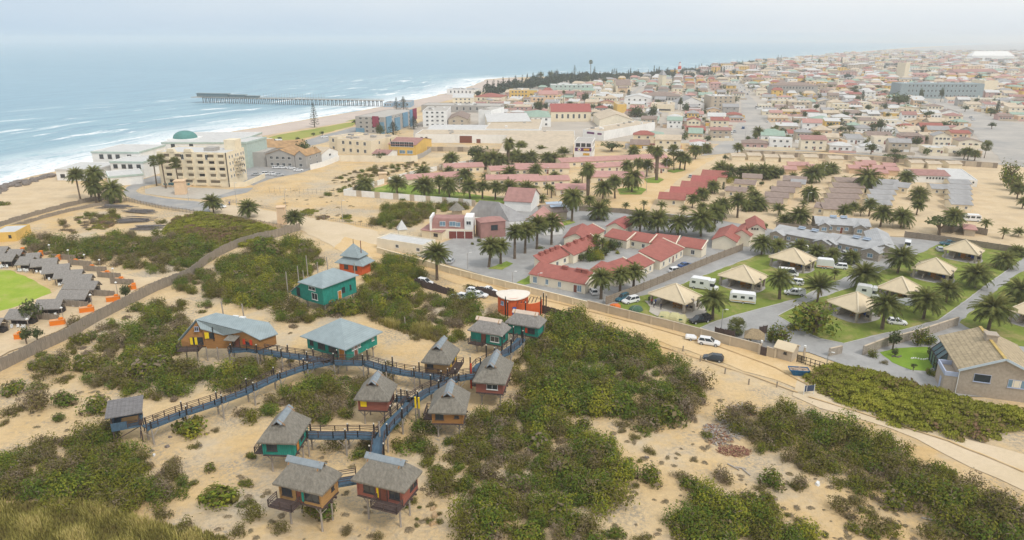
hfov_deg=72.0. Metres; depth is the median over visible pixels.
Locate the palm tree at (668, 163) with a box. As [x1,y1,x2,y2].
[660,156,674,171]
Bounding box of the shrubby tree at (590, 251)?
[584,243,595,258]
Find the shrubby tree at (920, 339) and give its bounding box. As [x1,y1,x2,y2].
[910,325,929,345]
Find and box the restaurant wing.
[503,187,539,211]
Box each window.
[197,337,203,344]
[266,444,277,451]
[281,487,292,497]
[304,493,319,503]
[311,292,317,300]
[318,343,325,350]
[328,346,335,353]
[363,484,374,494]
[389,491,400,500]
[435,414,443,419]
[449,221,455,225]
[486,385,497,390]
[490,336,498,342]
[491,225,497,229]
[527,328,534,334]
[577,285,581,292]
[972,373,991,383]
[1006,379,1023,389]
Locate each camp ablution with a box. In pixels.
[729,153,745,160]
[745,152,761,159]
[762,154,779,161]
[778,154,794,161]
[800,154,818,161]
[825,155,843,163]
[851,156,870,161]
[904,159,924,167]
[924,161,941,168]
[940,160,963,168]
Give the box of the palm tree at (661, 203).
[656,200,667,209]
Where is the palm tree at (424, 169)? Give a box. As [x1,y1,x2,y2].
[413,163,432,173]
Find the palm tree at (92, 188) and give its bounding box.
[83,179,105,202]
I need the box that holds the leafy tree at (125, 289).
[119,281,131,294]
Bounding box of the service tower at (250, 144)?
[241,136,266,167]
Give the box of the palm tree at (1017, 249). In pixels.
[1007,243,1023,257]
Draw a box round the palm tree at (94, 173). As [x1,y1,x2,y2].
[83,165,106,201]
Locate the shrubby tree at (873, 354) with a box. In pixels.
[868,348,878,357]
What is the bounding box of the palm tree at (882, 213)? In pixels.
[868,204,897,226]
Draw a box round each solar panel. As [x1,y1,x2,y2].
[545,201,561,203]
[550,204,566,206]
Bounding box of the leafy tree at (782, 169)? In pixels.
[777,167,784,177]
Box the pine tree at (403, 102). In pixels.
[400,98,406,108]
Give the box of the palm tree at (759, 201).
[748,195,769,211]
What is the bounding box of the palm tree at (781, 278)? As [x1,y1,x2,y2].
[766,267,795,298]
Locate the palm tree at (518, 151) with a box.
[511,147,521,161]
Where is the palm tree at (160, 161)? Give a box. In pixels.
[155,154,166,187]
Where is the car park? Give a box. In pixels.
[243,167,309,184]
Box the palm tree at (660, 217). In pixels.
[647,207,673,232]
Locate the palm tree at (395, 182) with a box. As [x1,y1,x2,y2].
[385,175,408,192]
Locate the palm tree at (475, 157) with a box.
[470,151,481,161]
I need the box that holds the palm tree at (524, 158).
[517,152,532,162]
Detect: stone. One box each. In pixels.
[428,518,437,526]
[432,511,437,517]
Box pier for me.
[191,93,383,105]
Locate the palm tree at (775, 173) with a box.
[765,164,781,178]
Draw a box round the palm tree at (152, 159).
[147,155,158,185]
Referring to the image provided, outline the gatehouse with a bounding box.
[773,339,800,361]
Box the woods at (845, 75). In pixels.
[717,49,1022,81]
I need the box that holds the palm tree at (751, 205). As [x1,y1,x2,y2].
[739,200,755,211]
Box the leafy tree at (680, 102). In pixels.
[678,97,682,106]
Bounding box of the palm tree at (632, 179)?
[622,168,645,191]
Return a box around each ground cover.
[92,214,122,229]
[160,211,276,247]
[177,222,237,241]
[300,208,319,215]
[316,214,329,219]
[340,214,352,221]
[802,362,1023,442]
[820,378,865,395]
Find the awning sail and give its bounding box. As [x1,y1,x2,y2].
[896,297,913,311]
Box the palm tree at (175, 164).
[168,156,181,178]
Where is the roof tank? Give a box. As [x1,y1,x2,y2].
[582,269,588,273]
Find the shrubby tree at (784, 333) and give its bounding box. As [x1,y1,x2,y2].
[769,321,793,342]
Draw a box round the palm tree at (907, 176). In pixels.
[895,169,918,183]
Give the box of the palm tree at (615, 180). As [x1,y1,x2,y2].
[606,174,623,198]
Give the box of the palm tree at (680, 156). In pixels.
[672,150,689,169]
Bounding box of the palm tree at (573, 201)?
[559,187,585,221]
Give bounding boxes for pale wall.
[310,155,339,169]
[340,155,417,161]
[418,148,430,158]
[427,147,499,153]
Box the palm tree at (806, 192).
[799,184,820,202]
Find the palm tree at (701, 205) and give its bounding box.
[695,201,707,209]
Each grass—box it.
[0,495,180,539]
[124,517,227,539]
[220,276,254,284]
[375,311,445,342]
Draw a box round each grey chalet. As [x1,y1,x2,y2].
[769,224,840,250]
[811,215,871,235]
[827,233,892,261]
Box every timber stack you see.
[96,204,136,208]
[116,216,157,221]
[117,218,148,222]
[121,208,156,213]
[129,224,164,229]
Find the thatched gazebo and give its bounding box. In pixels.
[744,328,764,343]
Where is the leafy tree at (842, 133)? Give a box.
[840,130,854,136]
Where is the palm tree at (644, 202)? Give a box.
[639,200,647,209]
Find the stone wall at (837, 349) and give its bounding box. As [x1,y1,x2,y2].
[828,345,842,355]
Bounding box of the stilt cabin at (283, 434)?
[254,404,311,471]
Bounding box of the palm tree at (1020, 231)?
[1010,227,1023,236]
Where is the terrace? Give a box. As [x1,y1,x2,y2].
[645,301,705,317]
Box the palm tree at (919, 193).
[906,185,931,201]
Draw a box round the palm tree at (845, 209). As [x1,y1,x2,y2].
[836,203,853,215]
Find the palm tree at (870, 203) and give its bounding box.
[862,197,880,215]
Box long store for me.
[377,233,435,254]
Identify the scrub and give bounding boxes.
[0,415,191,515]
[21,230,81,255]
[37,295,214,401]
[57,207,120,233]
[74,226,222,273]
[171,231,325,309]
[197,353,308,392]
[231,360,396,425]
[265,278,510,340]
[319,430,385,460]
[331,161,425,182]
[336,179,374,192]
[356,250,429,292]
[367,198,436,229]
[383,403,516,467]
[421,439,496,498]
[434,199,469,211]
[445,390,640,539]
[509,300,718,433]
[586,239,619,261]
[658,474,825,539]
[711,392,1023,539]
[726,172,785,183]
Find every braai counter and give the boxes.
[13,331,20,339]
[49,317,65,325]
[78,304,94,312]
[105,294,119,301]
[128,283,135,289]
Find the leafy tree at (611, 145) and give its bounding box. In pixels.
[600,141,623,150]
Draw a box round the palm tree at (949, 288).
[932,278,964,302]
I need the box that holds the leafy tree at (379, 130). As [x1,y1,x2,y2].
[375,123,385,133]
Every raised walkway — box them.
[138,354,332,444]
[225,342,332,370]
[304,423,378,456]
[329,349,449,388]
[338,468,356,487]
[368,372,457,454]
[392,388,414,406]
[452,367,476,386]
[469,326,525,372]
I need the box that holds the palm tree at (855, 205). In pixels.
[848,200,862,211]
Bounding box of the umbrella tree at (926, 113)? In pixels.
[921,111,934,117]
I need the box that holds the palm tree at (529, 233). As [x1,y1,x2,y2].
[516,221,537,253]
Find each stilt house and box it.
[290,268,358,311]
[300,318,382,370]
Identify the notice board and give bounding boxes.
[803,384,814,394]
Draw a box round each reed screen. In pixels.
[715,326,734,336]
[759,325,767,333]
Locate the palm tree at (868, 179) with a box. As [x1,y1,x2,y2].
[850,166,885,191]
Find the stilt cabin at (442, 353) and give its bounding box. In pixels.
[421,335,463,376]
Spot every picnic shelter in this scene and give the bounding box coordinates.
[648,283,702,313]
[717,265,768,292]
[768,247,816,272]
[827,291,880,322]
[877,276,921,299]
[910,257,956,282]
[942,239,984,263]
[1007,302,1023,326]
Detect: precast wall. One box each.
[579,206,725,220]
[605,243,742,304]
[776,222,818,229]
[904,231,1023,253]
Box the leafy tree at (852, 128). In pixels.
[843,125,855,131]
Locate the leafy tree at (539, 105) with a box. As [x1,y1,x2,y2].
[533,99,543,109]
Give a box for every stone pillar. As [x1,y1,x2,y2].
[173,179,187,194]
[275,205,286,224]
[378,172,387,183]
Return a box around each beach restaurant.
[384,101,395,106]
[396,100,413,106]
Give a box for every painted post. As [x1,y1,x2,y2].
[414,397,416,421]
[418,397,419,419]
[470,363,471,388]
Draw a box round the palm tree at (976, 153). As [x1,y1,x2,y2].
[970,149,980,160]
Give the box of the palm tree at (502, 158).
[493,154,509,164]
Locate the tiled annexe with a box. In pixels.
[475,216,505,238]
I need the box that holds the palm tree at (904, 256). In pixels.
[880,244,921,272]
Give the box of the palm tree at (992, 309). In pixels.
[967,291,1018,330]
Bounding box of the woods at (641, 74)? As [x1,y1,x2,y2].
[574,58,767,77]
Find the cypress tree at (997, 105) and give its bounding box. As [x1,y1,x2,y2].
[995,100,1000,112]
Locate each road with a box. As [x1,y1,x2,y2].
[124,176,209,211]
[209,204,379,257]
[217,188,251,197]
[305,127,355,145]
[334,237,823,386]
[595,87,641,126]
[701,80,771,155]
[731,149,1023,165]
[792,377,1023,489]
[925,99,1023,162]
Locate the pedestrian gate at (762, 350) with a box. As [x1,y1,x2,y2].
[757,343,766,355]
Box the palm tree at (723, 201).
[714,196,734,213]
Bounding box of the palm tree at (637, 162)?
[632,157,643,170]
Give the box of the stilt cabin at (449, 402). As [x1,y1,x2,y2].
[423,378,470,436]
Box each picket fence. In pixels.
[123,197,288,227]
[227,199,375,228]
[269,188,329,193]
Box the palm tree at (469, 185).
[458,177,479,198]
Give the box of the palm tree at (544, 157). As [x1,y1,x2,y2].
[538,151,553,162]
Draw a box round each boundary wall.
[376,247,586,307]
[587,300,761,352]
[766,346,776,357]
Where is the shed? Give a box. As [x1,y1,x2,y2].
[967,51,1013,59]
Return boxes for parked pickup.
[480,285,497,290]
[688,313,711,323]
[784,288,805,295]
[939,239,956,245]
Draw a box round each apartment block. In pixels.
[252,147,275,166]
[265,145,303,166]
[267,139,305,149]
[295,146,320,168]
[355,108,416,133]
[422,106,450,126]
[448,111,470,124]
[509,88,528,100]
[530,95,545,102]
[704,94,734,109]
[768,82,817,94]
[786,99,812,107]
[890,81,984,98]
[972,79,997,89]
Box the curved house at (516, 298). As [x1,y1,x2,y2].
[496,289,541,315]
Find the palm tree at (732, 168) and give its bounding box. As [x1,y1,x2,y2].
[721,163,737,177]
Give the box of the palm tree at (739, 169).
[734,165,746,176]
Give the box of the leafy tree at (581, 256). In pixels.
[578,253,587,260]
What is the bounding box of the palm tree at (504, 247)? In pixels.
[497,237,510,263]
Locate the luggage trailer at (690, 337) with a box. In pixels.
[685,334,696,340]
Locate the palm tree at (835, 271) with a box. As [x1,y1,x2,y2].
[830,268,841,278]
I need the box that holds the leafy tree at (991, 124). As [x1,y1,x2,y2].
[987,121,996,128]
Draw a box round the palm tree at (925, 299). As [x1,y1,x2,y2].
[904,286,947,318]
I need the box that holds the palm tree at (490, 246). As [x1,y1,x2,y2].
[476,235,502,267]
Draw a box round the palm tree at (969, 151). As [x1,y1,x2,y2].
[962,147,974,159]
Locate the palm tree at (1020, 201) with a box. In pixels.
[1016,196,1023,208]
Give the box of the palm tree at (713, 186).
[706,179,722,193]
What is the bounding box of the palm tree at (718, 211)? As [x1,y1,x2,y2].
[705,203,729,227]
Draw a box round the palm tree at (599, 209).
[584,199,612,220]
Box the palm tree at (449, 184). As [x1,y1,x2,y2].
[438,176,459,197]
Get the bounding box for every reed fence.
[0,196,115,226]
[0,223,299,371]
[11,199,119,224]
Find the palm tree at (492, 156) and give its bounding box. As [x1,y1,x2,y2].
[480,149,505,165]
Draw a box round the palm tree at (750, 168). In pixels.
[740,163,759,177]
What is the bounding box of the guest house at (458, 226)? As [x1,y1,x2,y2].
[429,212,474,238]
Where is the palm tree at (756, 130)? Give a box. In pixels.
[750,126,764,136]
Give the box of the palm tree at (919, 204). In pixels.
[910,198,927,214]
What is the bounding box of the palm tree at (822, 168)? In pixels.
[812,164,827,176]
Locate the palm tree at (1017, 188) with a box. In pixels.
[1006,181,1023,198]
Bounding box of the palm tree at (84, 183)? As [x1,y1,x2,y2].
[80,177,91,196]
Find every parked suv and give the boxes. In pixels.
[418,276,432,282]
[615,292,628,301]
[621,294,639,304]
[668,266,679,271]
[697,335,720,346]
[789,277,804,285]
[832,262,847,269]
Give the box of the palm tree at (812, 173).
[799,164,824,183]
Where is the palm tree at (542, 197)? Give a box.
[539,193,548,202]
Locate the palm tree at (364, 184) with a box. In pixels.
[352,175,374,191]
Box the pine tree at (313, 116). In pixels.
[309,102,318,127]
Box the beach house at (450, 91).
[447,88,479,94]
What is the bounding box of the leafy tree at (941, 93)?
[939,87,943,101]
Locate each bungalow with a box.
[526,206,549,221]
[528,262,594,293]
[533,244,569,266]
[537,204,567,219]
[539,214,563,234]
[561,233,601,263]
[563,223,586,244]
[582,223,604,239]
[589,261,626,286]
[597,257,639,281]
[604,228,635,248]
[605,216,632,232]
[626,252,654,275]
[630,231,657,249]
[638,238,684,269]
[651,233,680,243]
[677,236,707,257]
[711,224,740,249]
[725,186,747,196]
[733,179,757,189]
[734,223,752,246]
[742,173,762,183]
[745,216,766,244]
[763,197,782,209]
[765,191,788,203]
[770,186,794,198]
[776,181,800,192]
[782,175,806,181]
[783,165,796,173]
[786,161,800,169]
[791,179,806,189]
[795,161,808,169]
[814,202,835,214]
[821,198,856,203]
[821,204,854,216]
[823,193,860,201]
[826,187,862,199]
[828,182,865,193]
[831,177,856,182]
[846,164,860,173]
[852,161,868,166]
[860,160,876,166]
[860,167,874,173]
[861,199,892,210]
[863,194,894,204]
[863,228,895,258]
[866,189,896,200]
[868,184,898,195]
[870,164,884,168]
[874,169,889,177]
[878,179,898,184]
[880,162,896,166]
[884,166,899,175]
[893,181,912,193]
[926,183,949,194]
[943,178,972,185]
[944,189,972,196]
[944,194,972,200]
[944,199,973,211]
[948,184,972,190]
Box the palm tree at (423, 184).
[409,175,438,195]
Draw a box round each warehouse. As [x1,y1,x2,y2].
[415,129,574,142]
[498,132,573,159]
[583,120,654,139]
[593,109,632,126]
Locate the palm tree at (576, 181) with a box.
[571,178,580,182]
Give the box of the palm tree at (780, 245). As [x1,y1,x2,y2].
[768,238,787,252]
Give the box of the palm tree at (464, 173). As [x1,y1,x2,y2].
[454,168,474,182]
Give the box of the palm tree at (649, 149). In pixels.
[645,144,654,153]
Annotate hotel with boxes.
[156,138,247,186]
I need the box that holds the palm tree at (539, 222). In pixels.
[523,214,551,248]
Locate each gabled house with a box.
[309,146,338,161]
[371,149,396,155]
[658,192,686,206]
[669,186,697,200]
[680,180,707,194]
[690,175,718,185]
[701,169,728,182]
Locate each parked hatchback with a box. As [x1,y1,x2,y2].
[446,258,454,263]
[466,286,477,291]
[588,288,597,294]
[702,352,723,362]
[887,317,907,325]
[935,246,943,251]
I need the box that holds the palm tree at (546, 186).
[543,183,552,194]
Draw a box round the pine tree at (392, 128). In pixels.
[385,122,400,134]
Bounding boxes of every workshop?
[428,124,487,129]
[485,113,530,124]
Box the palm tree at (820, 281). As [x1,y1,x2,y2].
[800,271,839,301]
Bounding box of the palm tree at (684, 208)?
[680,206,688,212]
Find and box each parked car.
[475,290,488,298]
[677,262,690,267]
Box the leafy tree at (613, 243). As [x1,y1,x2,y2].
[608,240,622,250]
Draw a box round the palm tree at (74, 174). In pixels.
[63,166,85,198]
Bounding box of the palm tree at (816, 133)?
[808,131,821,134]
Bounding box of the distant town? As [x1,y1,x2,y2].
[517,49,1023,95]
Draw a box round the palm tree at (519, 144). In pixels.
[515,140,527,147]
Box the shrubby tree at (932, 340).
[924,333,937,344]
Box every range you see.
[421,102,503,112]
[550,83,592,90]
[613,102,626,112]
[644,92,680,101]
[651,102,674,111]
[946,69,997,73]
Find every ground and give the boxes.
[0,39,1023,539]
[366,183,503,202]
[411,66,1023,166]
[592,157,715,210]
[868,43,1023,51]
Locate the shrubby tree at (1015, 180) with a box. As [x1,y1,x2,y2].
[1002,172,1023,190]
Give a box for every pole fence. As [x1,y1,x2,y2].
[414,278,453,294]
[467,284,497,297]
[542,305,560,315]
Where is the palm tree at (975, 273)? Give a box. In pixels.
[955,261,997,287]
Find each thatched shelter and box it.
[0,246,10,252]
[0,253,19,266]
[0,318,8,332]
[4,309,38,324]
[7,249,26,257]
[14,256,37,270]
[26,252,42,258]
[30,257,59,272]
[35,298,66,314]
[41,263,71,279]
[52,269,85,285]
[55,290,92,302]
[61,274,95,283]
[61,280,101,295]
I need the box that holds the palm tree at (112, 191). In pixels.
[98,178,128,203]
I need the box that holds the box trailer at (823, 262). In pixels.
[816,257,833,268]
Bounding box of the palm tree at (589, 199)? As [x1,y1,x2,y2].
[583,195,596,206]
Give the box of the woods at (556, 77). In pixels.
[474,71,603,95]
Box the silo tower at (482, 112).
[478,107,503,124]
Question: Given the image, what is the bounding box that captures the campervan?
[856,283,878,297]
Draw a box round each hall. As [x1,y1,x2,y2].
[388,137,431,155]
[470,200,527,227]
[524,110,550,126]
[549,103,590,121]
[613,79,630,91]
[673,95,703,109]
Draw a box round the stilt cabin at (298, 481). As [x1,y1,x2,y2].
[267,454,342,531]
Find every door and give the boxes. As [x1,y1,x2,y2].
[234,338,240,347]
[296,491,303,503]
[338,290,341,298]
[339,349,344,359]
[354,345,357,355]
[380,488,387,501]
[449,231,455,238]
[456,231,464,238]
[459,136,471,142]
[465,231,472,238]
[481,334,485,342]
[573,284,576,292]
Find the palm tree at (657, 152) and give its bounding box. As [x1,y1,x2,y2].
[650,145,666,179]
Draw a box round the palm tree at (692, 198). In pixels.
[686,192,701,207]
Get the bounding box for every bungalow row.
[403,171,460,184]
[442,162,484,172]
[485,174,538,185]
[486,164,529,173]
[508,175,570,186]
[514,163,569,173]
[554,153,667,166]
[554,183,585,195]
[591,161,624,170]
[591,170,644,183]
[649,163,667,172]
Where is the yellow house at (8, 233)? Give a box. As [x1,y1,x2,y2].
[0,224,31,241]
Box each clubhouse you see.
[903,169,950,182]
[937,168,977,186]
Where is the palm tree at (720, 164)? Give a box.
[709,160,729,170]
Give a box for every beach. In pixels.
[0,178,104,220]
[236,78,524,135]
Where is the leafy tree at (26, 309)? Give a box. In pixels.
[17,298,42,318]
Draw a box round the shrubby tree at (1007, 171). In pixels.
[997,159,1023,184]
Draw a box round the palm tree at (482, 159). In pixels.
[476,152,491,168]
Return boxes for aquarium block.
[54,162,110,180]
[90,144,165,161]
[105,168,143,185]
[109,155,159,177]
[161,132,261,148]
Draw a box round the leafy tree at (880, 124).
[875,119,887,130]
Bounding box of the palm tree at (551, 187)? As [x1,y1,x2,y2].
[547,184,555,197]
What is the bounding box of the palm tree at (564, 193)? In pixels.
[560,189,582,202]
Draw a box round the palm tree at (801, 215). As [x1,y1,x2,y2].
[783,206,812,224]
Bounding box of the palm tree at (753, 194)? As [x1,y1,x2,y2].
[746,188,763,199]
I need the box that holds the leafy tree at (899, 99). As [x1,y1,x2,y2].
[886,90,910,104]
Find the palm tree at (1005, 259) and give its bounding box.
[987,250,1019,270]
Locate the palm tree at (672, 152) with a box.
[667,144,679,169]
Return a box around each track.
[467,277,808,384]
[660,345,797,391]
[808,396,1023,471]
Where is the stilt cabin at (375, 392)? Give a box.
[353,370,397,423]
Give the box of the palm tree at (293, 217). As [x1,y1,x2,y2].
[282,209,305,225]
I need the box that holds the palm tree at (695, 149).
[687,143,702,158]
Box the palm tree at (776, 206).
[769,202,787,214]
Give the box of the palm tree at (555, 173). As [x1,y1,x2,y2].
[549,170,559,174]
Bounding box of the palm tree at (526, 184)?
[517,180,538,187]
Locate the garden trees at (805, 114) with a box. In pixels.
[495,75,1016,155]
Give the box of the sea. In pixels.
[0,41,1006,184]
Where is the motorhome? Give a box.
[689,275,718,289]
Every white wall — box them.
[343,189,474,206]
[345,160,472,189]
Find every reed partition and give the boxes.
[37,313,58,319]
[51,253,75,259]
[65,300,88,306]
[67,259,91,265]
[82,265,106,271]
[91,289,114,295]
[96,271,120,277]
[109,277,133,284]
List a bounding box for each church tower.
[658,70,666,86]
[896,62,909,76]
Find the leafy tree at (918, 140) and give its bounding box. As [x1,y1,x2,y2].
[912,136,922,143]
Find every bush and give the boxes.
[0,201,10,205]
[0,378,26,397]
[0,402,21,418]
[0,417,9,426]
[7,404,27,413]
[15,380,51,412]
[23,380,52,391]
[25,359,43,369]
[30,355,66,380]
[30,469,66,495]
[34,350,46,356]
[49,374,76,384]
[50,386,81,408]
[50,411,65,421]
[54,240,71,248]
[64,314,84,326]
[65,357,94,372]
[68,329,94,344]
[70,249,87,259]
[74,389,110,416]
[78,371,97,382]
[83,330,97,340]
[87,375,110,388]
[93,321,121,332]
[94,340,114,351]
[94,359,129,376]
[96,332,108,343]
[102,238,124,253]
[104,328,132,344]
[124,358,157,378]
[125,300,144,311]
[129,243,143,252]
[139,351,173,375]
[140,327,164,337]
[151,506,173,521]
[153,218,167,223]
[162,336,181,355]
[165,355,202,378]
[166,240,185,253]
[170,414,207,441]
[173,513,194,534]
[186,441,203,449]
[186,479,198,485]
[195,477,243,513]
[203,462,217,473]
[210,426,218,432]
[225,521,246,539]
[228,268,252,278]
[234,499,248,507]
[237,500,266,523]
[241,477,252,487]
[245,288,265,302]
[246,451,256,458]
[247,497,255,504]
[252,236,283,256]
[266,281,292,295]
[266,519,290,536]
[295,242,309,251]
[301,500,339,521]
[325,295,361,315]
[339,522,353,536]
[361,273,371,279]
[368,529,383,539]
[370,316,381,321]
[376,290,391,299]
[385,285,415,300]
[409,334,422,340]
[410,496,417,504]
[426,500,437,506]
[433,318,442,323]
[436,517,443,524]
[446,335,457,342]
[460,517,483,533]
[489,499,513,520]
[504,471,533,491]
[514,517,543,539]
[521,430,550,454]
[545,321,563,334]
[545,450,577,480]
[546,499,572,523]
[558,306,579,321]
[570,319,585,335]
[575,417,593,429]
[583,398,599,416]
[602,525,627,539]
[603,442,621,455]
[606,400,630,419]
[607,435,617,445]
[613,419,630,430]
[627,421,658,437]
[628,432,641,440]
[629,532,651,539]
[635,460,663,489]
[642,444,657,455]
[659,400,690,428]
[669,469,689,478]
[679,472,703,491]
[684,518,710,539]
[699,429,713,439]
[711,463,734,484]
[715,513,743,539]
[723,402,759,415]
[727,316,747,334]
[738,488,762,505]
[749,518,780,539]
[751,483,768,491]
[753,488,780,512]
[756,464,787,492]
[785,323,799,330]
[791,471,808,492]
[793,515,803,521]
[822,530,828,537]
[826,492,860,519]
[840,511,854,519]
[844,519,862,534]
[846,493,868,506]
[852,509,906,539]
[856,505,867,513]
[862,526,880,539]
[867,506,879,520]
[876,483,917,512]
[879,516,893,525]
[912,518,955,539]
[925,368,933,375]
[944,505,999,538]
[996,521,1023,539]
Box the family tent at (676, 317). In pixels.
[658,311,686,323]
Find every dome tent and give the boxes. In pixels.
[610,303,620,307]
[629,305,642,311]
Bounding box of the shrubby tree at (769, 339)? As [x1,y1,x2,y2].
[766,325,777,341]
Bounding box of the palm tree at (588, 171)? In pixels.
[579,162,596,195]
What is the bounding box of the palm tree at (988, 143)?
[980,140,993,157]
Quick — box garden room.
[420,223,444,239]
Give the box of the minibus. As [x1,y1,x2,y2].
[962,213,981,221]
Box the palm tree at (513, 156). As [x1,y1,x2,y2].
[506,151,517,163]
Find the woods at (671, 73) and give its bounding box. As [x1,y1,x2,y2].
[557,67,715,78]
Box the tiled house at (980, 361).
[928,326,1023,402]
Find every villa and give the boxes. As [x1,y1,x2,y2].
[329,132,363,149]
[337,133,397,155]
[452,93,474,102]
[474,93,506,101]
[538,90,557,98]
[624,93,651,105]
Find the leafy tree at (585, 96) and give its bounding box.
[580,91,588,100]
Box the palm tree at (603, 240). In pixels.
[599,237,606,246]
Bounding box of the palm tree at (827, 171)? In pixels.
[814,162,833,175]
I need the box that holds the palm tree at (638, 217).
[624,208,653,231]
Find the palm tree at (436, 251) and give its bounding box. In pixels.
[418,240,452,280]
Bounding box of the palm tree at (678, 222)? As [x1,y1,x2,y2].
[666,213,691,234]
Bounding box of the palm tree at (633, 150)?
[627,145,641,154]
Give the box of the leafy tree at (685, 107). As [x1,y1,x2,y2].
[683,102,688,110]
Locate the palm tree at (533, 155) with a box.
[524,149,538,162]
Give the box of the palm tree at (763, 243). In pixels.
[748,234,776,254]
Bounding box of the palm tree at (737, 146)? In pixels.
[732,142,744,152]
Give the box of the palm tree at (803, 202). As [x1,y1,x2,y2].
[798,199,808,206]
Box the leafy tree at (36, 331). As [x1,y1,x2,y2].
[27,324,44,339]
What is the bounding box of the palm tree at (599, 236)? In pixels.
[592,233,601,240]
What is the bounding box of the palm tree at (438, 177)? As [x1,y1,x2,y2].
[431,174,444,193]
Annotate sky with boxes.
[0,0,1023,38]
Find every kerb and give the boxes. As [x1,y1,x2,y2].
[684,253,760,282]
[700,274,850,327]
[778,268,1009,343]
[779,267,888,314]
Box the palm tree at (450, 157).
[441,151,460,162]
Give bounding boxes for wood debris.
[699,423,734,446]
[715,414,750,439]
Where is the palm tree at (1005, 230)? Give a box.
[998,227,1010,238]
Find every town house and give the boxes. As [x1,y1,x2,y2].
[480,98,493,102]
[489,97,502,100]
[504,104,515,109]
[505,98,522,102]
[509,96,523,100]
[510,110,523,112]
[514,104,531,110]
[523,102,536,108]
[544,99,559,104]
[554,97,565,102]
[562,95,574,100]
[564,91,576,98]
[567,99,579,102]
[575,92,587,100]
[585,99,599,105]
[590,94,604,100]
[595,105,607,110]
[600,99,613,104]
[603,95,617,101]
[609,94,623,99]
[625,111,641,119]
[625,139,649,151]
[630,101,647,110]
[630,105,644,111]
[633,130,654,143]
[641,116,657,127]
[646,109,658,115]
[649,134,682,151]
[650,131,663,139]
[654,96,665,101]
[663,116,682,128]
[668,113,683,123]
[669,112,685,120]
[682,93,696,97]
[682,118,704,125]
[684,104,697,111]
[685,111,705,118]
[685,125,705,135]
[685,127,703,139]
[686,110,698,117]
[687,116,700,125]
[688,139,710,145]
[688,141,711,152]
[689,108,700,110]
[695,92,712,97]
[704,127,733,140]
[706,107,719,112]
[706,112,725,120]
[710,116,732,128]
[717,90,725,93]
[720,103,738,112]
[726,112,744,117]
[728,115,745,121]
[732,92,746,99]
[741,137,771,149]
[757,104,771,108]
[760,130,785,140]
[761,94,775,99]
[761,109,778,114]
[767,98,778,103]
[767,114,790,121]
[767,136,794,150]
[768,108,782,114]
[771,99,785,106]
[771,121,798,130]
[776,95,791,99]
[776,106,794,109]
[781,109,802,115]
[786,129,795,138]
[790,105,804,108]
[792,117,807,122]
[793,128,811,142]
[796,97,812,99]
[796,108,814,111]
[798,135,828,150]
[800,118,822,130]
[802,99,815,104]
[802,109,818,115]
[806,113,826,117]
[807,95,819,99]
[809,116,827,120]
[811,125,832,134]
[816,99,828,104]
[819,107,834,112]
[821,110,840,116]
[821,133,842,142]
[822,117,840,126]
[826,99,843,107]
[827,93,838,99]
[827,142,855,152]
[828,113,851,117]
[828,125,848,131]
[831,103,848,109]
[839,118,854,124]
[839,132,866,140]
[839,134,863,143]
[841,95,855,100]
[843,110,859,116]
[845,99,863,108]
[845,122,860,125]
[848,92,861,94]
[849,104,864,110]
[853,124,870,132]
[854,141,883,151]
[856,117,877,124]
[858,99,872,103]
[861,102,878,109]
[862,131,891,141]
[863,89,877,96]
[863,110,882,116]
[870,135,897,143]
[871,101,885,105]
[874,116,893,119]
[877,125,894,133]
[878,109,892,115]
[878,115,901,125]
[883,112,899,118]
[885,138,914,154]
[886,105,899,111]
[887,98,904,104]
[892,126,914,135]
[896,132,929,146]
[897,123,920,131]
[898,105,919,112]
[899,111,916,122]
[903,118,923,125]
[910,97,924,106]
[911,126,920,132]
[916,115,931,120]
[916,122,943,131]
[917,113,932,117]
[918,132,933,142]
[918,145,948,155]
[920,109,940,112]
[923,102,943,109]
[924,118,945,122]
[924,125,949,132]
[928,131,954,146]
[931,113,942,117]
[939,108,963,116]
[942,113,962,123]
[943,146,982,156]
[944,97,955,102]
[944,123,955,129]
[945,130,971,142]
[950,118,971,126]
[951,125,973,135]
[952,135,985,148]
[954,97,970,105]
[962,101,985,107]
[970,96,991,101]
[974,106,985,111]
[982,90,1000,97]
[982,102,996,105]
[985,106,1006,113]
[992,93,1007,97]
[993,113,1016,120]
[995,98,1012,102]
[998,102,1016,106]
[1002,90,1014,95]
[1003,105,1023,112]
[1007,94,1023,97]
[1007,101,1023,104]
[1007,112,1023,117]
[1013,115,1023,120]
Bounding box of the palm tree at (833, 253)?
[821,247,842,262]
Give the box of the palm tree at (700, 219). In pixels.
[684,207,716,236]
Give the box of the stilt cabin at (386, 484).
[350,451,422,527]
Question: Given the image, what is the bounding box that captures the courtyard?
[417,206,1023,396]
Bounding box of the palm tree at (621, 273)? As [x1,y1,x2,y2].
[607,265,632,291]
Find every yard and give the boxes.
[0,259,163,355]
[630,155,1023,246]
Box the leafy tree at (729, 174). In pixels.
[721,169,731,178]
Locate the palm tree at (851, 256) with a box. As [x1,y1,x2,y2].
[840,249,862,264]
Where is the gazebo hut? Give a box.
[962,224,977,235]
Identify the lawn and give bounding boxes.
[0,270,51,310]
[269,122,354,139]
[488,261,512,269]
[517,275,529,284]
[563,219,574,225]
[617,187,645,193]
[618,254,852,327]
[644,177,663,182]
[668,168,683,172]
[779,244,1023,342]
[880,347,932,370]
[959,271,1023,345]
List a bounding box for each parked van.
[778,266,798,276]
[903,239,911,247]
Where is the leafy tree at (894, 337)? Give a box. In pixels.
[888,329,902,349]
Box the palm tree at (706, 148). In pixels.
[699,142,713,153]
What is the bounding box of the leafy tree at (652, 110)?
[649,104,657,115]
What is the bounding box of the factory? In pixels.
[485,119,541,129]
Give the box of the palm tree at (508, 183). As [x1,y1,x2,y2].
[499,179,520,196]
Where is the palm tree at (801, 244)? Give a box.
[788,238,809,250]
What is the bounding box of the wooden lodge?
[175,313,277,364]
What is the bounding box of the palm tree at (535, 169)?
[527,162,543,174]

